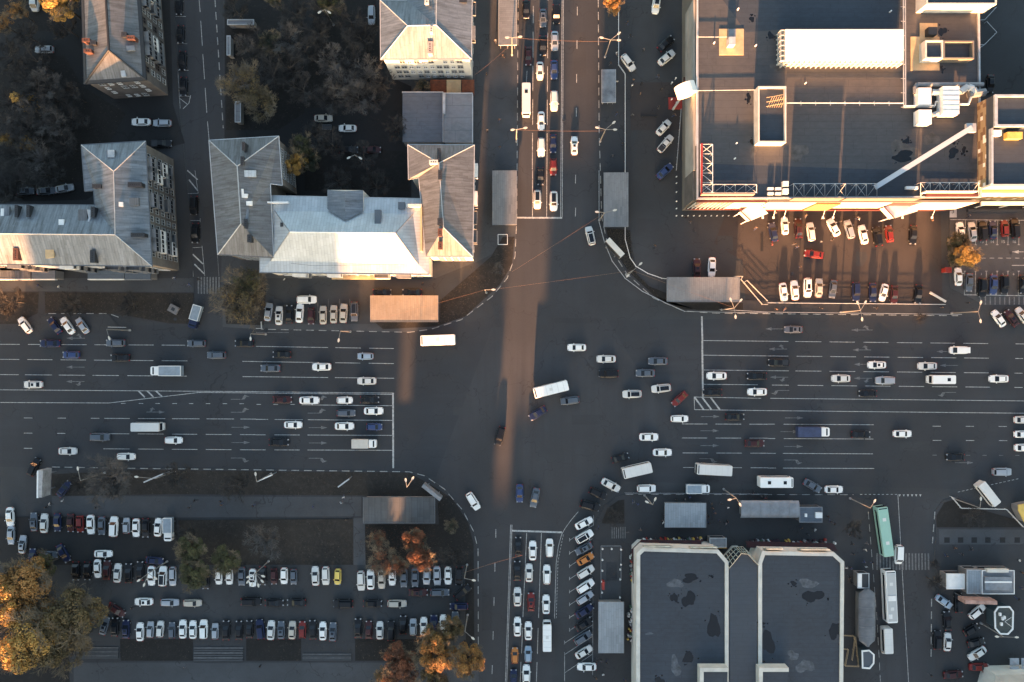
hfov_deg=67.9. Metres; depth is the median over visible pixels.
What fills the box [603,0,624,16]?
tree
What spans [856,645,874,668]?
octagonal kiosk
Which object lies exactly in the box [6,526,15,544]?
sedan
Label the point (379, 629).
sedan
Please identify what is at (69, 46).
courtyard
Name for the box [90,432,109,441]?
crossover car
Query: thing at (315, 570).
sedan
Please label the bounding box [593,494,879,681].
pavement
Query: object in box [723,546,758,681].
gallery
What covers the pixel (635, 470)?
bus
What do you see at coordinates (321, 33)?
tree
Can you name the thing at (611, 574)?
subway stair
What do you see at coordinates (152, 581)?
sedan
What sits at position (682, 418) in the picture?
estate car
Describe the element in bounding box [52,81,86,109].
tree
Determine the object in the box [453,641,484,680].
tree
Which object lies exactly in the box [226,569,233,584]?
hatchback
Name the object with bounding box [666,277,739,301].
subway canopy
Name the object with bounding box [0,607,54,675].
tree
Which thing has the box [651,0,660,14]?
crossover car
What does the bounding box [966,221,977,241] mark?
sedan
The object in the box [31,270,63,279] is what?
shop annex
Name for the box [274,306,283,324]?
sedan
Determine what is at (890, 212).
entrance canopy
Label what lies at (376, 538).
tree
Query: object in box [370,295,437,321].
subway canopy
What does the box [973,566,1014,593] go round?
kiosk
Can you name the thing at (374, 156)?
tree
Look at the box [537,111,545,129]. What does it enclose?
sedan
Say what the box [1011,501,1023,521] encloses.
yellow roofed stall
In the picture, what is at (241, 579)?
sedan
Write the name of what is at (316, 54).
tree
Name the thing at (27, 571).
tree
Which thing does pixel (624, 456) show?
sedan
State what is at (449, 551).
tree
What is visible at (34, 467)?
crossover car
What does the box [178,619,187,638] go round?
sedan
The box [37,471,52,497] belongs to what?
billboard catwalk
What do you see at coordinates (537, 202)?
crossover car
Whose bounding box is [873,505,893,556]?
bus
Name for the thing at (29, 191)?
sedan
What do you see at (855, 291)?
crossover car
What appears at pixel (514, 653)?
hatchback
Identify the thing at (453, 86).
shed
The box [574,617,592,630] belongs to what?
sedan
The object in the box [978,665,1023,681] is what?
pyramid roof house
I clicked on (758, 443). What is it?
sedan
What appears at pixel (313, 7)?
tree
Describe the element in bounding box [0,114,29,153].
tree
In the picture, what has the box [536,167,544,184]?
sedan
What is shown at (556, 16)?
crossover car
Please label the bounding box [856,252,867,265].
asphalt patch
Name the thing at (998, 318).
sedan
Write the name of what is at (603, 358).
sedan
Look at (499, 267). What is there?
tree
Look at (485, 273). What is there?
grass verge
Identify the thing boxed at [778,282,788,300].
sedan
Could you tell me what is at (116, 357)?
sedan
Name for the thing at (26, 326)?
estate car
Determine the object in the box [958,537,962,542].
paving inlay
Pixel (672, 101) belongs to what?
terrace platform
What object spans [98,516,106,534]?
sedan
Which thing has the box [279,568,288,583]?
hatchback
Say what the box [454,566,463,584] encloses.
crossover car
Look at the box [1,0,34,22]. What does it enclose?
tree
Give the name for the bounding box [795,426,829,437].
lorry
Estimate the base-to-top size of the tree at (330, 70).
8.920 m
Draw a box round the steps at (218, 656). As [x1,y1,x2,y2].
[193,647,242,660]
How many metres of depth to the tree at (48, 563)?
182.65 m
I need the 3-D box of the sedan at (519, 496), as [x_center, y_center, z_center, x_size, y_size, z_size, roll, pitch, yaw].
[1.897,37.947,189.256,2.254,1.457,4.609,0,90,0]
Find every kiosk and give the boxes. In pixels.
[707,535,726,547]
[795,505,822,522]
[853,570,868,587]
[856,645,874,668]
[940,570,964,588]
[958,565,981,593]
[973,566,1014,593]
[986,602,1013,634]
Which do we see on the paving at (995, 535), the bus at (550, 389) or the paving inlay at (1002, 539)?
the paving inlay at (1002, 539)
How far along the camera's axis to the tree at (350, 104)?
182.96 m
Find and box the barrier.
[929,292,945,302]
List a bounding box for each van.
[29,0,40,11]
[893,545,903,563]
[949,346,969,354]
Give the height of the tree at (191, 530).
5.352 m
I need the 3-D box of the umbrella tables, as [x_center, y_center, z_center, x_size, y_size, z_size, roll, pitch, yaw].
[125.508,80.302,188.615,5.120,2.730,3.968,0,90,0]
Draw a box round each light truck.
[162,517,174,540]
[188,304,203,328]
[351,439,376,448]
[685,483,709,493]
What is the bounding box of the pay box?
[941,267,951,272]
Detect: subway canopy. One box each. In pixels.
[363,496,434,522]
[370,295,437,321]
[492,170,516,224]
[598,599,623,652]
[604,172,627,226]
[664,502,705,527]
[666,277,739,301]
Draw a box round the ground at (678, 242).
[0,0,1023,681]
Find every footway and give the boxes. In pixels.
[0,278,193,291]
[52,496,360,517]
[353,518,365,564]
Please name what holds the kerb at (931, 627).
on the ground at (678, 242)
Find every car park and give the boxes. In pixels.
[0,517,179,564]
[0,565,465,640]
[935,601,1023,681]
[949,207,1023,304]
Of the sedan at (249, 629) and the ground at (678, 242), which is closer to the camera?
the sedan at (249, 629)
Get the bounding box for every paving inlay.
[944,537,949,542]
[950,209,956,216]
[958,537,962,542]
[971,537,976,542]
[985,537,990,542]
[1000,537,1004,542]
[1015,537,1019,542]
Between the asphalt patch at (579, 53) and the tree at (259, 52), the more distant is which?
the asphalt patch at (579, 53)
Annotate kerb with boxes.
[48,313,116,316]
[65,467,478,643]
[215,0,223,127]
[598,0,957,315]
[626,494,853,494]
[868,512,880,681]
[931,599,931,656]
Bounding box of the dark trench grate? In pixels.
[761,235,762,250]
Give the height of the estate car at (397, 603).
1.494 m
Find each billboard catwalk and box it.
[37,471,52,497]
[604,242,619,258]
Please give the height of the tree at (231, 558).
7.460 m
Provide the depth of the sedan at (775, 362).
188.93 m
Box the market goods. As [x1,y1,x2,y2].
[627,536,835,641]
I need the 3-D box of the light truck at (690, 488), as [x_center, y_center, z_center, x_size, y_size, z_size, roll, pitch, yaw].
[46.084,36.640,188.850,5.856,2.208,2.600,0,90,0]
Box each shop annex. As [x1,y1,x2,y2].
[0,270,31,279]
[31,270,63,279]
[88,270,124,279]
[125,272,156,279]
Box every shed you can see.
[430,80,446,92]
[446,80,460,92]
[462,80,473,95]
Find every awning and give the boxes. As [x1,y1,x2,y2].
[632,538,701,582]
[746,540,837,550]
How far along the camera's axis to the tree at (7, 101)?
183.18 m
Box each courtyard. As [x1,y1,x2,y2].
[0,0,184,201]
[224,0,410,197]
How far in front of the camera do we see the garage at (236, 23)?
187.55 m
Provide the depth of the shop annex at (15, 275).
186.00 m
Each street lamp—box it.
[77,467,105,480]
[106,329,130,339]
[134,472,171,478]
[137,560,167,586]
[246,560,269,586]
[249,333,266,340]
[318,9,334,25]
[465,614,474,639]
[505,36,521,55]
[511,127,526,142]
[595,121,616,142]
[595,209,616,220]
[599,32,620,57]
[643,494,655,504]
[721,298,741,318]
[722,488,741,505]
[840,301,866,320]
[849,497,875,507]
[951,301,981,322]
[953,497,981,507]
[980,622,1018,637]
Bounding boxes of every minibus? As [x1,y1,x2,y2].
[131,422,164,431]
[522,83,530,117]
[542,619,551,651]
[880,625,893,653]
[926,374,955,384]
[973,480,1000,506]
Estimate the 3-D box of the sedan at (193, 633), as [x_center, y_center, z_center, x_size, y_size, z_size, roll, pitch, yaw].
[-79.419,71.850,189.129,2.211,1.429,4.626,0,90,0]
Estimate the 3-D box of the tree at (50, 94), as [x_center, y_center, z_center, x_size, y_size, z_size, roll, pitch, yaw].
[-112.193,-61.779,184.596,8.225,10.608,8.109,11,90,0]
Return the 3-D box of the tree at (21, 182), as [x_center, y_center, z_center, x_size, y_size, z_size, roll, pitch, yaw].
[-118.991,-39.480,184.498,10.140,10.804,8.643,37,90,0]
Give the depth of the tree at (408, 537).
182.44 m
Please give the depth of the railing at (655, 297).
188.86 m
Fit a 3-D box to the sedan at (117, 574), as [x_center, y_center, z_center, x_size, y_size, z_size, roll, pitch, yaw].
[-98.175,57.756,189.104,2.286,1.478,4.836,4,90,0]
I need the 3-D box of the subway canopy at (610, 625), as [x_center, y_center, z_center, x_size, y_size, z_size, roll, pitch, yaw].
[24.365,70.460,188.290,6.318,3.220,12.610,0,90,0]
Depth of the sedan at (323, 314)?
188.88 m
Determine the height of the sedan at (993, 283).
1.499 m
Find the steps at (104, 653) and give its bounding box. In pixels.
[74,647,118,658]
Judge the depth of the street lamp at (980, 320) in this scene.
180.71 m
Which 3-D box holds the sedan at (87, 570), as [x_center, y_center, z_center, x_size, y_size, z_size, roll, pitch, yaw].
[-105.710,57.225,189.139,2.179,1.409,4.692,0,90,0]
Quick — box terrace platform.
[668,77,684,108]
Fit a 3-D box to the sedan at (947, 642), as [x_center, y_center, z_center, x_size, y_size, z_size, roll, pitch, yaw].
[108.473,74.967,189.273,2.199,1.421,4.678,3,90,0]
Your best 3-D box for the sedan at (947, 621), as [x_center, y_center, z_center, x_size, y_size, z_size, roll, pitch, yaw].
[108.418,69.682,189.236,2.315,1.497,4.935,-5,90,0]
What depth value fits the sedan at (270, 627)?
188.90 m
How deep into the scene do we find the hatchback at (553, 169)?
188.96 m
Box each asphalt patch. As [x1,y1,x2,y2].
[91,382,126,387]
[574,31,585,76]
[817,403,871,409]
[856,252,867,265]
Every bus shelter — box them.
[499,0,516,48]
[602,69,615,103]
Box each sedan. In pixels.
[4,507,15,526]
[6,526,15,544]
[17,535,27,553]
[19,186,34,194]
[24,380,42,388]
[28,512,38,530]
[36,187,56,195]
[39,513,49,532]
[40,339,60,347]
[42,551,58,557]
[47,317,62,334]
[52,513,62,530]
[55,183,74,193]
[55,543,70,562]
[56,480,71,497]
[58,447,77,455]
[59,317,75,334]
[65,514,75,531]
[70,561,80,580]
[75,317,89,333]
[82,561,91,579]
[85,515,95,533]
[92,559,102,577]
[94,549,112,558]
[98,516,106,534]
[99,617,110,635]
[103,560,111,579]
[108,602,125,617]
[110,353,130,361]
[110,617,119,636]
[112,563,122,582]
[121,619,130,638]
[123,563,133,582]
[131,117,150,125]
[131,518,140,536]
[134,597,153,606]
[135,561,144,580]
[135,622,144,640]
[140,518,150,537]
[145,556,163,565]
[146,566,156,585]
[153,518,161,536]
[174,0,183,14]
[176,25,185,43]
[177,51,187,70]
[178,77,188,95]
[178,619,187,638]
[188,620,197,638]
[191,223,200,242]
[221,620,230,639]
[234,620,243,639]
[235,339,253,347]
[237,567,245,585]
[244,620,253,637]
[249,569,256,586]
[257,566,266,584]
[260,364,280,372]
[264,303,273,320]
[265,598,283,605]
[266,620,275,640]
[269,438,288,446]
[273,350,290,358]
[273,396,291,402]
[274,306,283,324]
[276,621,285,638]
[284,305,293,322]
[284,421,301,428]
[287,598,305,605]
[287,621,296,639]
[295,303,304,322]
[299,396,319,404]
[308,619,316,639]
[310,566,319,585]
[312,362,330,371]
[314,115,332,122]
[318,621,326,640]
[320,306,326,323]
[328,622,336,641]
[330,305,337,322]
[335,422,353,430]
[338,123,356,132]
[339,145,357,153]
[339,303,347,322]
[353,618,362,637]
[357,376,375,385]
[360,395,378,403]
[363,145,380,153]
[363,599,381,608]
[364,406,382,415]
[364,620,372,638]
[366,569,374,589]
[373,289,391,294]
[376,621,383,639]
[377,570,385,588]
[388,567,395,585]
[398,615,407,633]
[399,568,407,587]
[402,287,421,294]
[409,588,427,597]
[411,568,418,586]
[420,617,427,635]
[423,569,430,584]
[429,615,437,630]
[433,566,441,584]
[439,614,446,629]
[444,566,451,584]
[452,611,458,625]
[513,560,520,580]
[513,587,521,606]
[513,617,521,636]
[514,537,522,555]
[515,484,523,502]
[522,0,530,18]
[522,664,530,681]
[524,46,532,65]
[524,621,532,639]
[525,563,533,581]
[527,592,535,610]
[528,406,546,420]
[528,541,536,560]
[530,488,539,507]
[536,61,543,79]
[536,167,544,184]
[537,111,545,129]
[538,36,547,55]
[539,9,547,27]
[542,594,550,613]
[549,134,557,152]
[550,31,558,50]
[550,60,558,79]
[567,343,585,351]
[570,136,578,154]
[574,516,593,529]
[574,541,592,555]
[574,603,593,617]
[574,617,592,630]
[574,644,592,659]
[576,552,594,565]
[577,662,596,671]
[596,354,615,363]
[601,477,620,492]
[611,452,628,462]
[636,368,654,377]
[639,432,657,441]
[648,357,666,364]
[653,448,671,456]
[655,119,671,135]
[656,163,673,179]
[657,35,674,51]
[657,49,675,65]
[671,391,687,406]
[692,258,701,276]
[703,388,721,396]
[706,371,726,380]
[707,257,716,276]
[725,413,744,420]
[745,439,764,447]
[747,371,766,380]
[747,387,766,396]
[767,222,778,241]
[768,358,788,366]
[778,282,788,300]
[780,217,789,234]
[784,325,802,333]
[789,280,799,300]
[793,218,803,237]
[802,478,821,492]
[804,249,823,258]
[814,278,822,297]
[824,485,842,493]
[826,217,840,236]
[828,279,837,297]
[831,374,850,382]
[851,430,869,438]
[857,225,868,244]
[858,389,876,397]
[867,360,885,368]
[868,283,877,301]
[877,283,888,301]
[889,285,898,303]
[892,430,911,437]
[908,225,918,244]
[913,284,923,303]
[917,361,936,370]
[934,594,952,608]
[941,610,952,630]
[942,632,952,650]
[943,669,962,679]
[945,453,964,461]
[953,267,963,285]
[955,221,965,232]
[964,273,974,291]
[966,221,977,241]
[966,637,984,647]
[967,645,986,660]
[968,662,988,671]
[985,74,995,92]
[987,221,997,238]
[988,275,997,294]
[988,374,1008,382]
[990,309,1006,327]
[1003,309,1018,326]
[1013,416,1023,422]
[1013,430,1023,437]
[1014,306,1023,323]
[1014,443,1023,450]
[1018,275,1023,293]
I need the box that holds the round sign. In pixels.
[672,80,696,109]
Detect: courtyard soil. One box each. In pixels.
[0,0,63,33]
[0,56,125,181]
[226,0,304,129]
[305,0,382,107]
[305,144,408,190]
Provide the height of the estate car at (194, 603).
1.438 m
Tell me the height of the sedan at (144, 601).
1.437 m
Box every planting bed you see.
[223,285,265,324]
[602,500,623,522]
[936,498,1020,526]
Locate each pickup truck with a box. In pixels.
[150,138,172,147]
[656,134,673,152]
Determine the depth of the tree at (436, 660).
179.25 m
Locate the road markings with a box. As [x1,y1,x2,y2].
[0,0,1023,681]
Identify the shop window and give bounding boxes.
[800,505,818,506]
[943,571,959,572]
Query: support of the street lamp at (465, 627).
on the pavement at (34, 503)
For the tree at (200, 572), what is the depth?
183.38 m
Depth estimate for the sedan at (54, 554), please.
189.03 m
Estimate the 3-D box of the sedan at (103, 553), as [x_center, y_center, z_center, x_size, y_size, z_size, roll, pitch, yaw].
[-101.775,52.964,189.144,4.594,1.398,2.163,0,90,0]
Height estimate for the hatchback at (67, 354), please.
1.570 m
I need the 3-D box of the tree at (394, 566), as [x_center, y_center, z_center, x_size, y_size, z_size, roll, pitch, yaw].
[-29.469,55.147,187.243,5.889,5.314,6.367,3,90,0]
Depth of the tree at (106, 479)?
182.20 m
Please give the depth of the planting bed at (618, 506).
189.87 m
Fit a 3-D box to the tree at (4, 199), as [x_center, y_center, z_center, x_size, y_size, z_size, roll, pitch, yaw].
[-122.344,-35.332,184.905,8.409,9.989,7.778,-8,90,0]
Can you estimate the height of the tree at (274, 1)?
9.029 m
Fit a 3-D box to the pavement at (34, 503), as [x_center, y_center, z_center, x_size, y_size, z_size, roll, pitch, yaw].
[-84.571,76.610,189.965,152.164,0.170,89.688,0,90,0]
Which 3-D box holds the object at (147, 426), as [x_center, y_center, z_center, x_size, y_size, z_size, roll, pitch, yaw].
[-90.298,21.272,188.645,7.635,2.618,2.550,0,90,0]
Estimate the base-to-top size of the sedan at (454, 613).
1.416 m
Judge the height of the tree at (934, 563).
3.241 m
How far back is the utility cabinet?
189.10 m
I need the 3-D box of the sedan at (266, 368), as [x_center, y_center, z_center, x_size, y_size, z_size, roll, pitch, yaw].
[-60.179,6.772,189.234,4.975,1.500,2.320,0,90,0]
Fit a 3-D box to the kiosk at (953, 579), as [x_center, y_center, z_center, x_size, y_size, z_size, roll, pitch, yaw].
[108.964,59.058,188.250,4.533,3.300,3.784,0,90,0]
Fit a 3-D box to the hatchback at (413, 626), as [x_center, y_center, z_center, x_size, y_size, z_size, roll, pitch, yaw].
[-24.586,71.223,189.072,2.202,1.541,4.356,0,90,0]
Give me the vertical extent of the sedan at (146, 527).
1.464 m
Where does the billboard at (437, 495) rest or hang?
on the grass verge at (393, 480)
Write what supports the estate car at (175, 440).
on the road at (423, 403)
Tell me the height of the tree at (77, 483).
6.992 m
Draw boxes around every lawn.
[0,648,69,681]
[120,639,192,660]
[178,519,352,564]
[246,639,300,660]
[355,639,433,660]
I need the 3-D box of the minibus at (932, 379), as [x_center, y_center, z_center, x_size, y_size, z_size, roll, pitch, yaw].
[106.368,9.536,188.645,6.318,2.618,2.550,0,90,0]
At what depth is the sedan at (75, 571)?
188.91 m
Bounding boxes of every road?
[0,316,1023,490]
[177,0,223,329]
[435,0,678,681]
[629,0,681,81]
[872,492,933,681]
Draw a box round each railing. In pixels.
[261,39,517,332]
[599,222,754,312]
[618,12,665,278]
[633,492,740,493]
[676,108,681,169]
[719,309,961,314]
[734,276,767,304]
[745,280,767,300]
[824,303,945,304]
[844,641,858,666]
[950,496,1023,526]
[980,7,996,47]
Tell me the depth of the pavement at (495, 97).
189.88 m
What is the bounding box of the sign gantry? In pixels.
[144,471,169,482]
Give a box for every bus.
[420,334,455,346]
[533,380,568,397]
[621,461,652,478]
[695,463,732,475]
[757,476,792,487]
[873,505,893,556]
[880,568,897,622]
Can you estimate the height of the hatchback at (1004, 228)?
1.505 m
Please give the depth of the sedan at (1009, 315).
189.11 m
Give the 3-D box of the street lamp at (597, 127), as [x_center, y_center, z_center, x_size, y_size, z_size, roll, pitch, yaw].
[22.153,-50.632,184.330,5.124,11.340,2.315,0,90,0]
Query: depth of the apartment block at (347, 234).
175.83 m
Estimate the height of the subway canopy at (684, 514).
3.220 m
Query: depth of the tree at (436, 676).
180.69 m
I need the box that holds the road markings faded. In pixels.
[66,255,1023,569]
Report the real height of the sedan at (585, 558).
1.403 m
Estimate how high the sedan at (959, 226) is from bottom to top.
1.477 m
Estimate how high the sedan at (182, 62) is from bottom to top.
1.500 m
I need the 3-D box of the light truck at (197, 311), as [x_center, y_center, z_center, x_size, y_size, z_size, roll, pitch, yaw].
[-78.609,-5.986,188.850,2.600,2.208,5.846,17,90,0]
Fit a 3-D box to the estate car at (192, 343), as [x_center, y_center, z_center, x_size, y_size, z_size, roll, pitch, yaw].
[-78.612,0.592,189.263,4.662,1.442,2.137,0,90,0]
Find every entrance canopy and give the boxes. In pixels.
[733,206,767,223]
[878,206,917,221]
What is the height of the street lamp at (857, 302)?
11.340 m
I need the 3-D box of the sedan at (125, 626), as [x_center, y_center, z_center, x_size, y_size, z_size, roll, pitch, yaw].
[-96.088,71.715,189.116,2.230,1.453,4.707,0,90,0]
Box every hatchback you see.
[27,548,37,560]
[62,350,79,358]
[75,515,84,532]
[121,518,130,533]
[145,621,154,637]
[155,621,164,637]
[168,622,176,638]
[202,573,209,588]
[210,623,219,639]
[214,568,222,584]
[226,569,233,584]
[269,569,277,584]
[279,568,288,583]
[289,569,297,584]
[297,621,306,637]
[308,308,314,324]
[333,568,341,584]
[337,396,352,404]
[357,352,373,359]
[366,423,381,430]
[409,618,416,635]
[509,669,517,681]
[511,647,518,663]
[524,646,531,662]
[549,158,557,174]
[884,225,893,242]
[962,623,979,635]
[999,220,1008,236]
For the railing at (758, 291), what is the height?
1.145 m
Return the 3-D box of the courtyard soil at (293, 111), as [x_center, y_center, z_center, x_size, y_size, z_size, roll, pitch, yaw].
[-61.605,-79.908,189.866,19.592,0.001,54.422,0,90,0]
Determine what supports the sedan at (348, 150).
on the courtyard soil at (392, 164)
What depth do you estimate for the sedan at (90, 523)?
188.91 m
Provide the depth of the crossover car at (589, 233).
188.78 m
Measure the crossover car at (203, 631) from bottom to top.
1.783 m
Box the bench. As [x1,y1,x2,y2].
[641,114,657,116]
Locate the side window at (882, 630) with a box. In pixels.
[882,630,883,650]
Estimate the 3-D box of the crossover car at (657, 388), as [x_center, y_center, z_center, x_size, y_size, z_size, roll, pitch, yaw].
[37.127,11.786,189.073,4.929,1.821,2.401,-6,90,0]
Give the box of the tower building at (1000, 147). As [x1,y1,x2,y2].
[974,94,1023,200]
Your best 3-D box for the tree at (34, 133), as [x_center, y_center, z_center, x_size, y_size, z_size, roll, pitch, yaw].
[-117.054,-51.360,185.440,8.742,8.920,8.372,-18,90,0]
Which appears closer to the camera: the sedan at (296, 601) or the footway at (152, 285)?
the sedan at (296, 601)
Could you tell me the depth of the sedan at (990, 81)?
189.08 m
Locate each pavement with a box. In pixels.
[0,0,193,328]
[26,468,477,681]
[221,0,517,331]
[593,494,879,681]
[599,0,960,314]
[934,497,1023,600]
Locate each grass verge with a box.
[0,292,38,323]
[45,292,193,323]
[52,470,447,495]
[365,496,473,647]
[375,237,514,328]
[606,228,696,309]
[680,303,742,309]
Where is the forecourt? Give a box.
[74,662,478,681]
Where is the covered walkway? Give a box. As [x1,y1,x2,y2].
[967,201,1023,211]
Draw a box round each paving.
[939,529,1023,543]
[987,634,1023,665]
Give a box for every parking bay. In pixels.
[19,314,116,329]
[261,249,513,323]
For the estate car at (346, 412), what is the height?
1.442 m
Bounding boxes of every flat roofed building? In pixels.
[402,91,443,146]
[443,93,472,143]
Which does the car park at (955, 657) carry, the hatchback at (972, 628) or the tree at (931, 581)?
the hatchback at (972, 628)
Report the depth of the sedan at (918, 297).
189.06 m
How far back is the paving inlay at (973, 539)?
189.87 m
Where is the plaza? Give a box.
[631,82,680,129]
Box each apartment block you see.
[0,141,178,273]
[81,0,167,98]
[208,136,296,260]
[259,190,432,278]
[380,0,475,79]
[407,144,477,260]
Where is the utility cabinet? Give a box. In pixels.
[167,304,179,314]
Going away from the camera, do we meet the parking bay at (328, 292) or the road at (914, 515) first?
the parking bay at (328, 292)
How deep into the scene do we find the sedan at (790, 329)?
189.10 m
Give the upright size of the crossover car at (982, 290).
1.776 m
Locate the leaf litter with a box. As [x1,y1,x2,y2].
[0,0,657,660]
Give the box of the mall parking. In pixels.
[714,211,942,302]
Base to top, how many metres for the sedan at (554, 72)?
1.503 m
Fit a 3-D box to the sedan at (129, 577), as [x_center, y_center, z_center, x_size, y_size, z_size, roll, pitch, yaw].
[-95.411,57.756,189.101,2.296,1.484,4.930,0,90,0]
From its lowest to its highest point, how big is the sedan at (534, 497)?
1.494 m
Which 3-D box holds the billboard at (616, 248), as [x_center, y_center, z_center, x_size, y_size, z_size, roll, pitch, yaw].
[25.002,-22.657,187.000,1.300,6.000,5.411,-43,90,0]
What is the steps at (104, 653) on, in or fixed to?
on the pavement at (34, 503)
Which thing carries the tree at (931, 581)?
on the road at (914, 515)
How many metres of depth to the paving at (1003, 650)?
189.98 m
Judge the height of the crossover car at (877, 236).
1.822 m
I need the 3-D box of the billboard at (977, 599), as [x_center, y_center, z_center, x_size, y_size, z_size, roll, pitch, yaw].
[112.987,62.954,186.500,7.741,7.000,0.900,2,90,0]
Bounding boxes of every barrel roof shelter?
[739,500,799,517]
[855,588,875,646]
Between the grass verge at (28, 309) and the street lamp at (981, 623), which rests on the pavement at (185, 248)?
the grass verge at (28, 309)
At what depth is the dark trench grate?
189.88 m
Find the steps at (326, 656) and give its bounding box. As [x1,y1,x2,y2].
[302,653,350,660]
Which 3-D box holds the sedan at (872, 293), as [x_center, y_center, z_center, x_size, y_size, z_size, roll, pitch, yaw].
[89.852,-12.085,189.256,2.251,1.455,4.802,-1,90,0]
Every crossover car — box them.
[26,457,41,476]
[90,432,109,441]
[108,516,119,536]
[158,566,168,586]
[188,196,198,214]
[198,619,208,638]
[207,351,225,359]
[241,596,261,606]
[255,619,265,639]
[296,295,316,303]
[321,566,329,584]
[333,599,352,608]
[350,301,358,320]
[356,571,365,590]
[386,621,395,640]
[453,584,470,600]
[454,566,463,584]
[465,492,480,510]
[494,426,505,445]
[533,190,541,208]
[537,138,545,156]
[546,539,552,556]
[549,191,558,210]
[550,90,557,110]
[552,4,560,23]
[560,396,579,405]
[574,529,593,543]
[576,564,594,579]
[576,578,594,593]
[579,499,599,510]
[585,226,595,245]
[588,487,606,499]
[599,369,618,377]
[622,389,641,397]
[637,484,655,491]
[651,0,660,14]
[651,384,670,393]
[802,278,811,296]
[851,282,860,300]
[871,226,882,246]
[875,376,894,384]
[932,630,942,649]
[953,593,962,612]
[977,221,987,240]
[977,278,987,296]
[991,467,1011,476]
[999,275,1009,293]
[1008,218,1020,238]
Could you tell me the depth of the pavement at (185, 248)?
189.88 m
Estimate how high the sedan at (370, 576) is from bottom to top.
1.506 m
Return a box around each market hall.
[631,539,728,681]
[748,546,843,681]
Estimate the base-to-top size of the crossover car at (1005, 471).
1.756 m
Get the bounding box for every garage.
[226,35,234,58]
[227,19,256,28]
[235,101,243,124]
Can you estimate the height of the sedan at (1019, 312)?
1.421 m
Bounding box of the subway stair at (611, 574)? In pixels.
[601,547,621,598]
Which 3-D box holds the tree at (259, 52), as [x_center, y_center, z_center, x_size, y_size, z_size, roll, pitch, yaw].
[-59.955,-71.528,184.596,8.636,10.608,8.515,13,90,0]
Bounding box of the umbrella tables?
[1010,658,1023,668]
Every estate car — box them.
[17,316,32,333]
[35,46,54,53]
[106,338,125,346]
[117,452,135,460]
[153,118,171,126]
[160,598,179,606]
[164,436,182,444]
[168,566,177,585]
[183,599,201,607]
[187,339,205,347]
[337,409,355,416]
[367,5,375,24]
[387,599,406,606]
[430,588,449,596]
[450,602,467,610]
[542,564,550,583]
[573,630,592,645]
[576,590,593,604]
[620,53,635,71]
[671,414,687,422]
[805,222,815,241]
[843,219,854,238]
[968,604,985,619]
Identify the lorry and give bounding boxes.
[150,366,183,376]
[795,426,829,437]
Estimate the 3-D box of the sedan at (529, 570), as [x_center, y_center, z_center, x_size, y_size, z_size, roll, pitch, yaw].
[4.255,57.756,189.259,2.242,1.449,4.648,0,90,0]
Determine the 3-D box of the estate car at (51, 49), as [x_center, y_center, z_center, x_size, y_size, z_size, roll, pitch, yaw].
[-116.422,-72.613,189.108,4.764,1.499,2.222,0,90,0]
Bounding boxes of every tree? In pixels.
[0,12,15,35]
[0,36,25,71]
[0,61,39,94]
[0,83,28,116]
[0,105,23,138]
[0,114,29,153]
[0,127,17,144]
[0,132,33,170]
[0,161,34,196]
[0,177,22,203]
[0,286,25,317]
[0,551,60,619]
[0,576,30,628]
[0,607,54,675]
[0,623,14,644]
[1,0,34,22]
[5,109,44,141]
[9,36,53,82]
[9,92,40,111]
[10,74,51,110]
[11,19,46,51]
[13,132,39,150]
[15,95,54,128]
[18,160,66,191]
[19,610,77,675]
[20,138,59,180]
[22,580,109,654]
[26,590,62,641]
[27,66,63,99]
[30,548,60,580]
[32,82,69,114]
[36,105,72,135]
[38,0,80,21]
[41,101,90,132]
[44,126,78,164]
[46,9,78,40]
[49,626,93,679]
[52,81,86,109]
[55,291,83,317]
[65,472,87,494]
[80,451,133,506]
[84,459,131,503]
[112,290,145,319]
[163,462,191,488]
[171,532,207,565]
[172,525,196,544]
[177,559,211,593]
[205,544,241,577]
[207,275,268,332]
[210,284,259,324]
[214,471,250,502]
[215,59,262,104]
[220,0,248,18]
[220,264,267,301]
[227,60,264,89]
[233,32,255,57]
[237,82,278,123]
[242,22,279,58]
[242,522,280,561]
[254,54,287,93]
[257,28,284,55]
[264,0,282,11]
[270,18,304,53]
[272,48,306,84]
[273,0,308,31]
[284,71,320,106]
[285,147,308,175]
[286,29,323,66]
[288,131,315,158]
[295,16,331,50]
[296,120,328,150]
[300,145,321,171]
[306,0,340,27]
[313,80,350,114]
[314,126,345,160]
[315,42,349,78]
[316,0,344,15]
[322,165,352,193]
[323,61,361,98]
[333,3,367,39]
[336,41,371,79]
[340,22,377,56]
[340,79,376,115]
[344,53,382,92]
[350,140,378,169]
[358,81,390,113]
[359,168,394,196]
[364,530,389,550]
[366,545,398,577]
[370,68,395,93]
[370,666,394,681]
[380,111,406,143]
[380,556,402,578]
[381,641,417,677]
[382,653,421,681]
[392,558,410,575]
[400,527,426,553]
[405,541,436,576]
[411,623,459,674]
[413,78,429,90]
[414,623,448,656]
[418,662,448,681]
[436,545,468,572]
[437,615,464,644]
[444,518,458,534]
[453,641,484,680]
[492,262,504,275]
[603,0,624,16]
[605,506,624,528]
[842,520,863,539]
[915,313,927,323]
[926,573,945,593]
[929,559,939,568]
[946,230,971,256]
[947,250,966,267]
[953,243,984,271]
[962,504,985,528]
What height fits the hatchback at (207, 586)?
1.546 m
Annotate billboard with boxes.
[38,468,56,497]
[422,482,442,500]
[604,238,624,258]
[954,592,996,604]
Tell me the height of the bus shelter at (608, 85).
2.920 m
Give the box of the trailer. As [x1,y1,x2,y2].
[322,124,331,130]
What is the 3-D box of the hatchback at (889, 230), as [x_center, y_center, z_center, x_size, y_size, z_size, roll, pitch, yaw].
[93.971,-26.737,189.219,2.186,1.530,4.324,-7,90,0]

